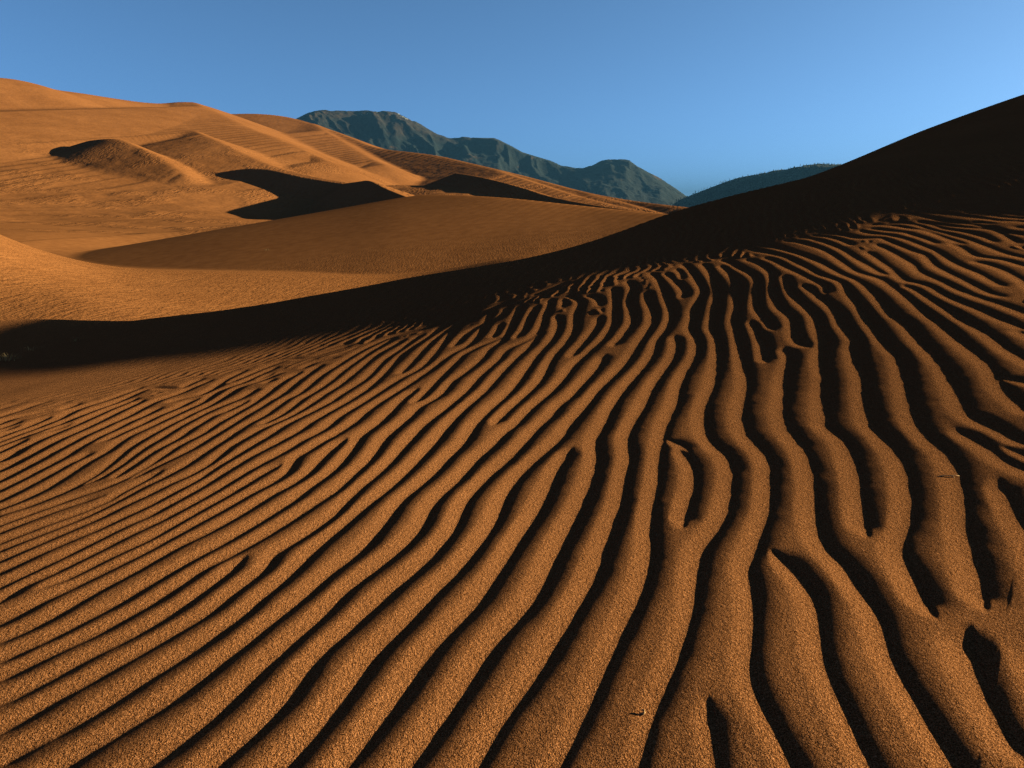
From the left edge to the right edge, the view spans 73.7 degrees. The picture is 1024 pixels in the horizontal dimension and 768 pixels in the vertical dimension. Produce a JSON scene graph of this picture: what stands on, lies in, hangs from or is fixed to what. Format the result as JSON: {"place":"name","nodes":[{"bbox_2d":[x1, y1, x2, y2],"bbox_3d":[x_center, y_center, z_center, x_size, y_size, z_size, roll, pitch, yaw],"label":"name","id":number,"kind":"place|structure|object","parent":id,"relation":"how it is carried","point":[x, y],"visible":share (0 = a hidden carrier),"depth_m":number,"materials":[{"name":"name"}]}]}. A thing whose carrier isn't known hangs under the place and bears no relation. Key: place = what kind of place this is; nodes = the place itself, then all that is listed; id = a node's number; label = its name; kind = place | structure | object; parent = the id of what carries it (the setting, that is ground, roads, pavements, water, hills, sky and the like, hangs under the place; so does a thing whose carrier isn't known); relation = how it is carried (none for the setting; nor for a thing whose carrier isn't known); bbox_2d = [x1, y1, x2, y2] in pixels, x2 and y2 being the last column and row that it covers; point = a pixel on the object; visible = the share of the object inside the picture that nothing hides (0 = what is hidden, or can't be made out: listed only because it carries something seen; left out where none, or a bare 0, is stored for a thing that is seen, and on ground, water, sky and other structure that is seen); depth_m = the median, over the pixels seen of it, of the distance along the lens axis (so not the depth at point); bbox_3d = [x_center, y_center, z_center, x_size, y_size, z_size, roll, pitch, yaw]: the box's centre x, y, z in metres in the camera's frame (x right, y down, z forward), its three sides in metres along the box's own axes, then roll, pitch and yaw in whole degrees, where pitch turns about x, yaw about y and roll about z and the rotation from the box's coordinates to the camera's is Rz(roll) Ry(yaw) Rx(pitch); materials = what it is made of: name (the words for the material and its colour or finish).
{"place":"outdoors","nodes":[
{"label":"outdoors","id":0,"kind":"place"},
{"bbox_2d":[296,110,686,205],"bbox_3d":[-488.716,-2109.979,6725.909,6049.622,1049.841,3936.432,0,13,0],"label":"mountain range","id":1,"kind":"structure","parent":0,"point":[625,179],"depth_m":6124.44,"materials":[{"name":"grey stone"}]},
{"bbox_2d":[0,78,1023,767],"bbox_3d":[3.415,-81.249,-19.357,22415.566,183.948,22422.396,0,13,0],"label":"sand dunes","id":2,"kind":"structure","parent":0,"point":[320,446],"depth_m":3.10,"materials":[{"name":"orange sand"}]},
{"bbox_2d":[0,353,18,361],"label":"grass tuft","id":3,"kind":"object","parent":2,"relation":"on","point":[8,358],"visible":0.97,"depth_m":8.95,"materials":[{"name":"plant"}]},
{"bbox_2d":[0,0,1023,195],"label":"sky","id":4,"kind":"structure","parent":0,"point":[697,95],"materials":[{"name":"blue"}]},
{"bbox_2d":[673,164,840,206],"bbox_3d":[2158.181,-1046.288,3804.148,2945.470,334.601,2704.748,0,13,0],"label":"forested hill","id":5,"kind":"structure","parent":0,"point":[796,175],"depth_m":3632.36,"materials":[{"name":"green plant"}]},
{"bbox_2d":[670,163,839,206],"bbox_3d":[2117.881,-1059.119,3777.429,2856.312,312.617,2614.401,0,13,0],"label":"conifer forest","id":6,"kind":"object","parent":5,"relation":"on","point":[818,164],"visible":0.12,"depth_m":3656.31,"materials":[{"name":"green plant"}]}
]}

